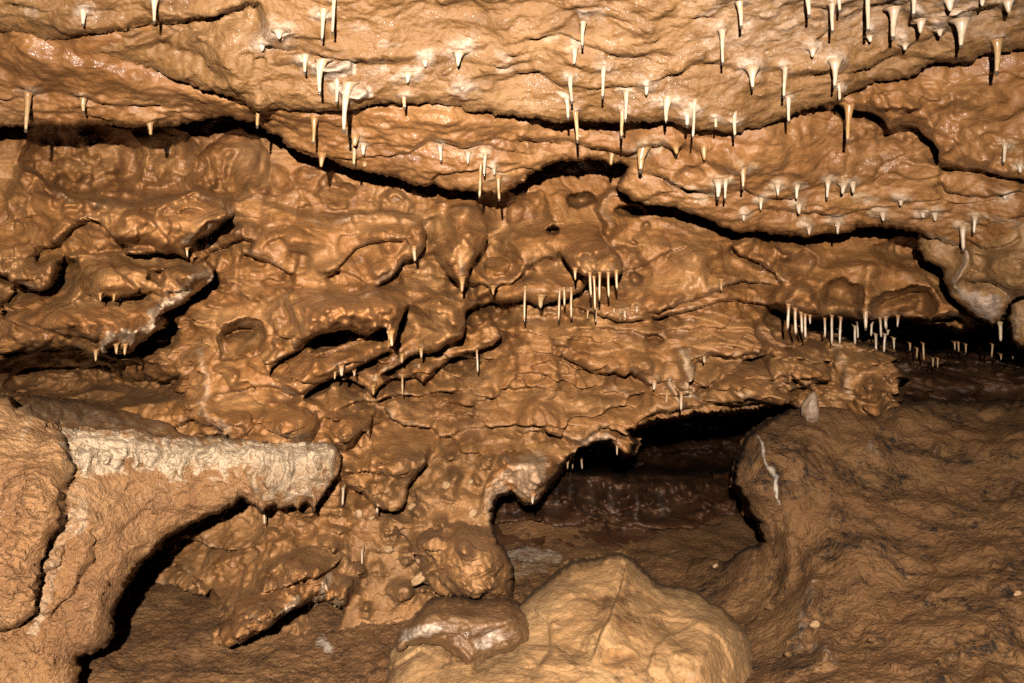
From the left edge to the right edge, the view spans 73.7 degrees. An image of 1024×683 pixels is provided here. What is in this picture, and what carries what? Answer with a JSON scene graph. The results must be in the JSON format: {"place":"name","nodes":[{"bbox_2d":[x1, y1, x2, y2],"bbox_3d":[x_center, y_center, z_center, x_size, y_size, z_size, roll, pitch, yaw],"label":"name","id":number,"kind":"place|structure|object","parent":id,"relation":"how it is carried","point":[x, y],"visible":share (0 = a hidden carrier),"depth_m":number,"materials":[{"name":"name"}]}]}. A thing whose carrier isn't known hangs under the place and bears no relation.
{"place":"outdoors","nodes":[
{"label":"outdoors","id":0,"kind":"place"},
{"bbox_2d":[78,513,760,682],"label":"cave floor","id":1,"kind":"structure","parent":0,"point":[162,634],"depth_m":2.36,"materials":[{"name":"stone"}]},
{"bbox_2d":[393,594,529,666],"bbox_3d":[-0.146,0.890,2.045,0.475,0.346,0.638,0,0,0],"label":"wet rock","id":2,"kind":"object","parent":1,"relation":"on","point":[473,632],"visible":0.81,"depth_m":1.81,"materials":[{"name":"stone"}]},
{"bbox_2d":[385,550,753,682],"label":"boulder","id":3,"kind":"object","parent":1,"relation":"on","point":[619,616],"visible":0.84,"depth_m":1.85,"materials":[{"name":"stone"}]},
{"bbox_2d":[0,116,1009,647],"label":"cave wall","id":4,"kind":"structure","parent":0,"point":[278,294],"depth_m":2.64,"materials":[{"name":"stone"}]},
{"bbox_2d":[0,393,341,682],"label":"rock ledge","id":5,"kind":"object","parent":4,"relation":"attached to","point":[100,505],"visible":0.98,"depth_m":1.87,"materials":[{"name":"stone"}]},
{"bbox_2d":[355,509,362,517],"bbox_3d":[-0.571,0.643,2.544,0.033,0.039,0.026,0,0,0],"label":"pebble","id":6,"kind":"object","parent":4,"relation":"attached to","point":[358,513],"visible":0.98,"depth_m":2.54,"materials":[{"name":"stone"}]},
{"bbox_2d":[383,545,392,552],"bbox_3d":[-0.449,0.751,2.472,0.039,0.029,0.024,0,0,0],"label":"pebble","id":7,"kind":"object","parent":4,"relation":"attached to","point":[387,549],"visible":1,"depth_m":2.46,"materials":[{"name":"stone"}]},
{"bbox_2d":[388,328,394,345],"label":"stalactite","id":8,"kind":"object","parent":4,"relation":"attached to","point":[391,331],"visible":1,"depth_m":2.03},
{"bbox_2d":[411,244,417,260],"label":"stalactite","id":9,"kind":"object","parent":4,"relation":"attached to","point":[414,247],"visible":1,"depth_m":2.41},
{"bbox_2d":[411,571,424,586],"bbox_3d":[-0.314,0.810,2.338,0.066,0.059,0.041,0,0,0],"label":"pebble","id":10,"kind":"object","parent":4,"relation":"attached to","point":[417,579],"visible":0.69,"depth_m":2.33,"materials":[{"name":"stone"}]},
{"bbox_2d":[457,274,465,291],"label":"stalactite","id":11,"kind":"object","parent":4,"relation":"attached to","point":[461,278],"visible":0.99,"depth_m":2.33,"materials":[{"name":"stone"}]},
{"bbox_2d":[468,508,477,517],"bbox_3d":[-0.138,0.609,2.425,0.036,0.035,0.025,0,0,0],"label":"pebble","id":12,"kind":"object","parent":4,"relation":"attached to","point":[472,513],"visible":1,"depth_m":2.42,"materials":[{"name":"stone"}]},
{"bbox_2d":[522,284,527,321],"bbox_3d":[0.049,-0.143,2.550,0.021,0.144,0.044,0,0,0],"label":"soda straw","id":13,"kind":"object","parent":4,"relation":"attached to","point":[525,286],"visible":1,"depth_m":2.53,"materials":[{"name":"beige stone"}]},
{"bbox_2d":[535,293,546,307],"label":"stalactite","id":14,"kind":"object","parent":4,"relation":"attached to","point":[541,297],"visible":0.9,"depth_m":2.52},
{"bbox_2d":[557,287,561,320],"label":"soda straw","id":15,"kind":"object","parent":4,"relation":"attached to","point":[559,298],"visible":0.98,"depth_m":2.55,"materials":[{"name":"beige stone"}]},
{"bbox_2d":[569,285,573,318],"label":"soda straw","id":16,"kind":"object","parent":4,"relation":"attached to","point":[571,292],"visible":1,"depth_m":2.57,"materials":[{"name":"beige stone"}]},
{"bbox_2d":[588,271,591,296],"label":"soda straw","id":17,"kind":"object","parent":4,"relation":"attached to","point":[590,280],"visible":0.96,"depth_m":2.30,"materials":[{"name":"beige stone"}]},
{"bbox_2d":[592,275,595,310],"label":"soda straw","id":18,"kind":"object","parent":4,"relation":"attached to","point":[594,284],"visible":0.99,"depth_m":2.34,"materials":[{"name":"beige stone"}]},
{"bbox_2d":[597,271,601,300],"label":"soda straw","id":19,"kind":"object","parent":4,"relation":"attached to","point":[599,283],"visible":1,"depth_m":2.32,"materials":[{"name":"beige stone"}]},
{"bbox_2d":[605,271,610,297],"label":"soda straw","id":20,"kind":"object","parent":4,"relation":"attached to","point":[608,282],"visible":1,"depth_m":2.32,"materials":[{"name":"beige stone"}]},
{"bbox_2d":[614,268,618,289],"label":"soda straw","id":21,"kind":"object","parent":4,"relation":"attached to","point":[616,271],"visible":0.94,"depth_m":2.37,"materials":[{"name":"beige stone"}]},
{"bbox_2d":[678,389,682,410],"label":"soda straw","id":22,"kind":"object","parent":4,"relation":"attached to","point":[681,395],"visible":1,"depth_m":2.65,"materials":[{"name":"beige stone"}]},
{"bbox_2d":[784,302,790,329],"bbox_3d":[1.036,-0.096,2.572,0.021,0.108,0.044,0,0,0],"label":"soda straw","id":23,"kind":"object","parent":4,"relation":"attached to","point":[788,305],"visible":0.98,"depth_m":2.56,"materials":[{"name":"beige stone"}]},
{"bbox_2d":[792,307,797,334],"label":"soda straw","id":24,"kind":"object","parent":4,"relation":"attached to","point":[795,318],"visible":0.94,"depth_m":2.62,"materials":[{"name":"beige stone"}]},
{"bbox_2d":[798,310,802,333],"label":"soda straw","id":25,"kind":"object","parent":4,"relation":"attached to","point":[801,316],"visible":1,"depth_m":2.63,"materials":[{"name":"beige stone"}]},
{"bbox_2d":[803,313,806,338],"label":"soda straw","id":26,"kind":"object","parent":4,"relation":"attached to","point":[805,327],"visible":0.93,"depth_m":2.68,"materials":[{"name":"beige stone"}]},
{"bbox_2d":[829,314,833,343],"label":"soda straw","id":27,"kind":"object","parent":4,"relation":"attached to","point":[831,320],"visible":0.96,"depth_m":2.95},
{"bbox_2d":[837,315,842,343],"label":"soda straw","id":28,"kind":"object","parent":4,"relation":"attached to","point":[840,322],"visible":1,"depth_m":3.04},
{"bbox_2d":[861,308,868,330],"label":"stalactite","id":29,"kind":"object","parent":4,"relation":"attached to","point":[865,314],"visible":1,"depth_m":2.67,"materials":[{"name":"stone"}]},
{"bbox_2d":[917,222,1023,326],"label":"rock outcrop","id":30,"kind":"object","parent":4,"relation":"attached to","point":[984,281],"visible":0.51,"depth_m":2.47,"materials":[{"name":"stone"}]},
{"bbox_2d":[997,320,1002,340],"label":"soda straw","id":31,"kind":"object","parent":30,"relation":"attached to","point":[999,323],"visible":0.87,"depth_m":2.70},
{"bbox_2d":[1005,296,1023,348],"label":"hanging rock","id":32,"kind":"object","parent":4,"relation":"attached to","point":[1014,317],"visible":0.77,"depth_m":2.77,"materials":[{"name":"stone"}]},
{"bbox_2d":[0,0,1023,132],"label":"ceiling","id":33,"kind":"structure","parent":0,"point":[517,61],"depth_m":1.83,"materials":[{"name":"stone"}]},
{"bbox_2d":[76,6,86,26],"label":"stalactite","id":34,"kind":"object","parent":33,"relation":"attached to","point":[83,14],"visible":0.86,"depth_m":1.75,"materials":[{"name":"beige stone"}]},
{"bbox_2d":[151,0,158,23],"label":"stalactite","id":35,"kind":"object","parent":33,"relation":"attached to","point":[154,4],"visible":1,"depth_m":1.72,"materials":[{"name":"beige stone"}]},
{"bbox_2d":[271,27,290,38],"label":"stalactite","id":36,"kind":"object","parent":33,"relation":"attached to","point":[279,32],"visible":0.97,"depth_m":1.71},
{"bbox_2d":[301,54,309,74],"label":"stalactite","id":37,"kind":"object","parent":33,"relation":"attached to","point":[305,57],"visible":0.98,"depth_m":1.80,"materials":[{"name":"beige stone"}]},
{"bbox_2d":[315,58,332,95],"bbox_3d":[-0.496,-0.700,1.805,0.046,0.105,0.049,0,0,43],"label":"stalactite","id":38,"kind":"object","parent":33,"relation":"attached to","point":[321,63],"visible":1,"depth_m":1.79,"materials":[{"name":"beige stone"}]},
{"bbox_2d":[319,8,329,41],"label":"stalactite","id":39,"kind":"object","parent":33,"relation":"attached to","point":[324,12],"visible":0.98,"depth_m":1.71,"materials":[{"name":"beige stone"}]},
{"bbox_2d":[331,0,335,34],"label":"stalactite","id":40,"kind":"object","parent":33,"relation":"attached to","point":[333,14],"visible":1,"depth_m":1.68,"materials":[{"name":"beige stone"}]},
{"bbox_2d":[333,78,339,104],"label":"stalactite","id":41,"kind":"object","parent":33,"relation":"attached to","point":[336,83],"visible":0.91,"depth_m":1.86,"materials":[{"name":"beige stone"}]},
{"bbox_2d":[341,81,358,133],"bbox_3d":[-0.440,-0.640,1.866,0.050,0.152,0.054,0,0,43],"label":"stalactite","id":42,"kind":"object","parent":33,"relation":"attached to","point":[347,86],"visible":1,"depth_m":1.85,"materials":[{"name":"beige stone"}]},
{"bbox_2d":[402,70,417,82],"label":"stalactite","id":43,"kind":"object","parent":33,"relation":"attached to","point":[407,75],"visible":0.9,"depth_m":1.86},
{"bbox_2d":[452,50,469,65],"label":"stalactite","id":44,"kind":"object","parent":33,"relation":"attached to","point":[458,54],"visible":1,"depth_m":1.82},
{"bbox_2d":[563,98,569,120],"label":"stalactite","id":45,"kind":"object","parent":33,"relation":"attached to","point":[567,101],"visible":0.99,"depth_m":1.93,"materials":[{"name":"beige stone"}]},
{"bbox_2d":[567,76,573,104],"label":"stalactite","id":46,"kind":"object","parent":33,"relation":"attached to","point":[570,80],"visible":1,"depth_m":1.86,"materials":[{"name":"beige stone"}]},
{"bbox_2d":[570,48,578,63],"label":"stalactite","id":47,"kind":"object","parent":33,"relation":"attached to","point":[574,51],"visible":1,"depth_m":1.81},
{"bbox_2d":[572,111,578,143],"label":"stalactite","id":48,"kind":"object","parent":33,"relation":"attached to","point":[575,114],"visible":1,"depth_m":1.97,"materials":[{"name":"beige stone"}]},
{"bbox_2d":[579,21,586,48],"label":"stalactite","id":49,"kind":"object","parent":33,"relation":"attached to","point":[583,24],"visible":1,"depth_m":1.76,"materials":[{"name":"beige stone"}]},
{"bbox_2d":[600,66,608,99],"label":"stalactite","id":50,"kind":"object","parent":33,"relation":"attached to","point":[603,71],"visible":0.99,"depth_m":1.84,"materials":[{"name":"beige stone"}]},
{"bbox_2d":[618,109,623,138],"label":"stalactite","id":51,"kind":"object","parent":33,"relation":"attached to","point":[621,112],"visible":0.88,"depth_m":1.96,"materials":[{"name":"beige stone"}]},
{"bbox_2d":[622,91,630,122],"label":"stalactite","id":52,"kind":"object","parent":33,"relation":"attached to","point":[626,94],"visible":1,"depth_m":1.91,"materials":[{"name":"beige stone"}]},
{"bbox_2d":[661,95,676,122],"bbox_3d":[0.441,-0.654,1.920,0.052,0.089,0.056,0,0,43],"label":"soda straw","id":53,"kind":"object","parent":33,"relation":"attached to","point":[667,100],"visible":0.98,"depth_m":1.90,"materials":[{"name":"beige stone"}]},
{"bbox_2d":[692,99,698,138],"bbox_3d":[0.511,-0.627,1.923,0.025,0.119,0.050,0,0,0],"label":"soda straw","id":54,"kind":"object","parent":33,"relation":"attached to","point":[695,101],"visible":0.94,"depth_m":1.91,"materials":[{"name":"beige stone"}]},
{"bbox_2d":[716,28,726,65],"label":"stalactite","id":55,"kind":"object","parent":33,"relation":"attached to","point":[722,32],"visible":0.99,"depth_m":1.76,"materials":[{"name":"beige stone"}]},
{"bbox_2d":[732,111,736,137],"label":"stalactite","id":56,"kind":"object","parent":33,"relation":"attached to","point":[734,122],"visible":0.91,"depth_m":1.94,"materials":[{"name":"beige stone"}]},
{"bbox_2d":[734,1,743,28],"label":"stalactite","id":57,"kind":"object","parent":33,"relation":"attached to","point":[739,4],"visible":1,"depth_m":1.70,"materials":[{"name":"beige stone"}]},
{"bbox_2d":[743,64,759,89],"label":"stalactite","id":58,"kind":"object","parent":33,"relation":"attached to","point":[752,70],"visible":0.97,"depth_m":1.83,"materials":[{"name":"beige stone"}]},
{"bbox_2d":[780,67,789,98],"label":"stalactite","id":59,"kind":"object","parent":33,"relation":"attached to","point":[784,70],"visible":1,"depth_m":1.85,"materials":[{"name":"beige stone"}]},
{"bbox_2d":[785,96,791,123],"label":"stalactite","id":60,"kind":"object","parent":33,"relation":"attached to","point":[788,101],"visible":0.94,"depth_m":1.94,"materials":[{"name":"beige stone"}]},
{"bbox_2d":[805,0,810,17],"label":"stalactite","id":61,"kind":"object","parent":33,"relation":"attached to","point":[808,4],"visible":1,"depth_m":1.68,"materials":[{"name":"beige stone"}]},
{"bbox_2d":[805,46,818,56],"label":"stalactite","id":62,"kind":"object","parent":33,"relation":"attached to","point":[812,49],"visible":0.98,"depth_m":1.81},
{"bbox_2d":[825,3,836,33],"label":"stalactite","id":63,"kind":"object","parent":33,"relation":"attached to","point":[832,6],"visible":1,"depth_m":1.70,"materials":[{"name":"beige stone"}]},
{"bbox_2d":[827,58,843,88],"bbox_3d":[0.866,-0.724,1.847,0.044,0.096,0.075,0,0,0],"label":"stalactite","id":64,"kind":"object","parent":33,"relation":"attached to","point":[834,63],"visible":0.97,"depth_m":1.82,"materials":[{"name":"beige stone"}]},
{"bbox_2d":[836,83,841,101],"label":"soda straw","id":65,"kind":"object","parent":33,"relation":"attached to","point":[838,85],"visible":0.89,"depth_m":1.92,"materials":[{"name":"beige stone"}]},
{"bbox_2d":[865,0,869,32],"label":"stalactite","id":66,"kind":"object","parent":33,"relation":"attached to","point":[867,5],"visible":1,"depth_m":1.69,"materials":[{"name":"beige stone"}]},
{"bbox_2d":[882,6,901,40],"bbox_3d":[0.973,-0.815,1.755,0.036,0.099,0.064,0,0,0],"label":"stalactite","id":67,"kind":"object","parent":33,"relation":"attached to","point":[893,11],"visible":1,"depth_m":1.73,"materials":[{"name":"beige stone"}]},
{"bbox_2d":[911,0,916,16],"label":"stalactite","id":68,"kind":"object","parent":33,"relation":"attached to","point":[913,7],"visible":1,"depth_m":1.68,"materials":[{"name":"beige stone"}]},
{"bbox_2d":[910,18,926,32],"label":"stalactite","id":69,"kind":"object","parent":33,"relation":"attached to","point":[920,22],"visible":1,"depth_m":1.73},
{"bbox_2d":[931,28,945,35],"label":"stalactite","id":70,"kind":"object","parent":33,"relation":"attached to","point":[939,31],"visible":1,"depth_m":1.77},
{"bbox_2d":[939,0,955,10],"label":"stalactite","id":71,"kind":"object","parent":33,"relation":"attached to","point":[949,4],"visible":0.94,"depth_m":1.68},
{"bbox_2d":[947,17,970,48],"bbox_3d":[1.144,-0.790,1.756,0.045,0.095,0.078,0,0,0],"label":"stalactite","id":72,"kind":"object","parent":33,"relation":"attached to","point":[961,24],"visible":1,"depth_m":1.73,"materials":[{"name":"beige stone"}]},
{"bbox_2d":[990,38,1003,75],"bbox_3d":[1.288,-0.760,1.827,0.033,0.108,0.060,0,0,0],"label":"stalactite","id":73,"kind":"object","parent":33,"relation":"attached to","point":[996,43],"visible":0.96,"depth_m":1.81,"materials":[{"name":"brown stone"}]},
{"bbox_2d":[1000,0,1014,12],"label":"stalactite","id":74,"kind":"object","parent":33,"relation":"attached to","point":[1007,4],"visible":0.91,"depth_m":1.69},
{"bbox_2d":[0,24,1023,246],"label":"ceiling","id":75,"kind":"structure","parent":0,"point":[929,138],"depth_m":2.17,"materials":[{"name":"stone"}]},
{"bbox_2d":[22,92,32,132],"bbox_3d":[-1.464,-0.697,2.080,0.028,0.134,0.053,0,0,0],"label":"stalactite","id":76,"kind":"object","parent":75,"relation":"attached to","point":[27,98],"visible":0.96,"depth_m":2.06,"materials":[{"name":"beige stone"}]},
{"bbox_2d":[77,95,87,113],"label":"stalactite","id":77,"kind":"object","parent":75,"relation":"attached to","point":[83,100],"visible":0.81,"depth_m":2.07,"materials":[{"name":"beige stone"}]},
{"bbox_2d":[146,120,156,134],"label":"stalactite","id":78,"kind":"object","parent":75,"relation":"attached to","point":[150,126],"visible":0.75,"depth_m":2.19,"materials":[{"name":"stone"}]},
{"bbox_2d":[309,115,318,144],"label":"stalactite","id":79,"kind":"object","parent":75,"relation":"attached to","point":[314,120],"visible":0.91,"depth_m":2.03,"materials":[{"name":"stone"}]},
{"bbox_2d":[315,151,327,166],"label":"stalactite","id":80,"kind":"object","parent":75,"relation":"attached to","point":[321,155],"visible":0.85,"depth_m":2.20,"materials":[{"name":"stone"}]},
{"bbox_2d":[348,133,359,145],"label":"stalactite","id":81,"kind":"object","parent":75,"relation":"attached to","point":[355,137],"visible":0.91,"depth_m":2.10},
{"bbox_2d":[351,146,356,166],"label":"stalactite","id":82,"kind":"object","parent":75,"relation":"attached to","point":[354,150],"visible":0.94,"depth_m":2.17,"materials":[{"name":"beige stone"}]},
{"bbox_2d":[359,143,366,154],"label":"stalactite","id":83,"kind":"object","parent":75,"relation":"attached to","point":[363,146],"visible":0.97,"depth_m":2.15},
{"bbox_2d":[436,144,442,161],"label":"soda straw","id":84,"kind":"object","parent":75,"relation":"attached to","point":[440,147],"visible":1,"depth_m":2.14,"materials":[{"name":"beige stone"}]},
{"bbox_2d":[478,162,482,198],"bbox_3d":[-0.100,-0.520,2.205,0.020,0.122,0.042,0,0,0],"label":"soda straw","id":85,"kind":"object","parent":75,"relation":"attached to","point":[480,175],"visible":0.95,"depth_m":2.19,"materials":[{"name":"beige stone"}]},
{"bbox_2d":[482,153,488,175],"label":"soda straw","id":86,"kind":"object","parent":75,"relation":"attached to","point":[485,155],"visible":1,"depth_m":2.17,"materials":[{"name":"beige stone"}]},
{"bbox_2d":[494,175,501,200],"bbox_3d":[-0.046,-0.513,2.281,0.029,0.098,0.056,0,0,0],"label":"soda straw","id":87,"kind":"object","parent":75,"relation":"attached to","point":[498,178],"visible":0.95,"depth_m":2.26,"materials":[{"name":"beige stone"}]},
{"bbox_2d":[608,151,615,164],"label":"stalactite","id":88,"kind":"object","parent":75,"relation":"attached to","point":[611,156],"visible":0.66,"depth_m":2.32,"materials":[{"name":"stone"}]},
{"bbox_2d":[637,146,651,173],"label":"stalactite","id":89,"kind":"object","parent":75,"relation":"attached to","point":[642,153],"visible":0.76,"depth_m":2.21,"materials":[{"name":"beige stone"}]},
{"bbox_2d":[670,144,681,153],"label":"stalactite","id":90,"kind":"object","parent":75,"relation":"attached to","point":[675,147],"visible":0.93,"depth_m":2.11,"materials":[{"name":"stone"}]},
{"bbox_2d":[699,145,708,159],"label":"stalactite","id":91,"kind":"object","parent":75,"relation":"attached to","point":[704,148],"visible":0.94,"depth_m":2.12,"materials":[{"name":"stone"}]},
{"bbox_2d":[712,178,722,199],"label":"stalactite","id":92,"kind":"object","parent":75,"relation":"attached to","point":[717,182],"visible":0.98,"depth_m":2.21,"materials":[{"name":"beige stone"}]},
{"bbox_2d":[721,177,729,199],"bbox_3d":[0.693,-0.497,2.223,0.027,0.081,0.051,0,0,0],"label":"soda straw","id":93,"kind":"object","parent":75,"relation":"attached to","point":[725,181],"visible":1,"depth_m":2.21,"materials":[{"name":"beige stone"}]},
{"bbox_2d":[740,165,747,189],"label":"stalactite","id":94,"kind":"object","parent":75,"relation":"attached to","point":[743,172],"visible":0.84,"depth_m":2.14,"materials":[{"name":"beige stone"}]},
{"bbox_2d":[773,183,781,195],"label":"stalactite","id":95,"kind":"object","parent":75,"relation":"attached to","point":[777,186],"visible":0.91,"depth_m":2.26},
{"bbox_2d":[824,179,831,198],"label":"soda straw","id":96,"kind":"object","parent":75,"relation":"attached to","point":[827,182],"visible":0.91,"depth_m":2.30,"materials":[{"name":"beige stone"}]},
{"bbox_2d":[833,221,841,233],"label":"stalactite","id":97,"kind":"object","parent":75,"relation":"attached to","point":[838,224],"visible":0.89,"depth_m":2.48},
{"bbox_2d":[836,182,847,193],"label":"stalactite","id":98,"kind":"object","parent":75,"relation":"attached to","point":[843,186],"visible":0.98,"depth_m":2.28},
{"bbox_2d":[838,102,854,142],"bbox_3d":[1.003,-0.660,2.051,0.045,0.139,0.077,0,0,0],"label":"stalactite","id":99,"kind":"object","parent":75,"relation":"attached to","point":[848,109],"visible":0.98,"depth_m":2.03,"materials":[{"name":"stone"}]},
{"bbox_2d":[958,225,967,251],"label":"stalactite","id":100,"kind":"object","parent":75,"relation":"attached to","point":[963,229],"visible":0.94,"depth_m":2.39,"materials":[{"name":"beige stone"}]},
{"bbox_2d":[969,215,978,233],"bbox_3d":[1.586,-0.404,2.354,0.027,0.075,0.053,0,0,0],"label":"soda straw","id":101,"kind":"object","parent":75,"relation":"attached to","point":[974,218],"visible":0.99,"depth_m":2.34,"materials":[{"name":"beige stone"}]},
{"bbox_2d":[1001,142,1008,163],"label":"soda straw","id":102,"kind":"object","parent":75,"relation":"attached to","point":[1004,145],"visible":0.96,"depth_m":2.06,"materials":[{"name":"beige stone"}]},
{"bbox_2d":[1013,162,1023,172],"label":"stalactite","id":103,"kind":"object","parent":75,"relation":"attached to","point":[1019,165],"visible":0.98,"depth_m":2.08},
{"bbox_2d":[492,319,1023,547],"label":"recess wall","id":104,"kind":"structure","parent":0,"point":[675,474],"depth_m":4.11,"materials":[{"name":"stone"}]},
{"bbox_2d":[669,397,1023,682],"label":"mud bank","id":105,"kind":"structure","parent":0,"point":[897,532],"depth_m":2.32,"materials":[{"name":"soil"}]},
{"bbox_2d":[765,603,774,610],"bbox_3d":[0.875,0.900,2.317,0.037,0.024,0.021,0,0,0],"label":"pebble","id":106,"kind":"object","parent":105,"relation":"on","point":[770,606],"visible":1,"depth_m":2.31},
{"bbox_2d":[801,391,819,421],"bbox_3d":[1.229,0.270,2.809,0.074,0.136,0.076,0,0,0],"label":"stalagmite","id":107,"kind":"object","parent":105,"relation":"on","point":[810,408],"visible":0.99,"depth_m":2.79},
{"bbox_2d":[809,620,819,628],"bbox_3d":[0.885,0.826,1.996,0.033,0.026,0.019,0,0,0],"label":"pebble","id":108,"kind":"object","parent":105,"relation":"on","point":[814,624],"visible":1,"depth_m":1.99,"materials":[{"name":"stone"}]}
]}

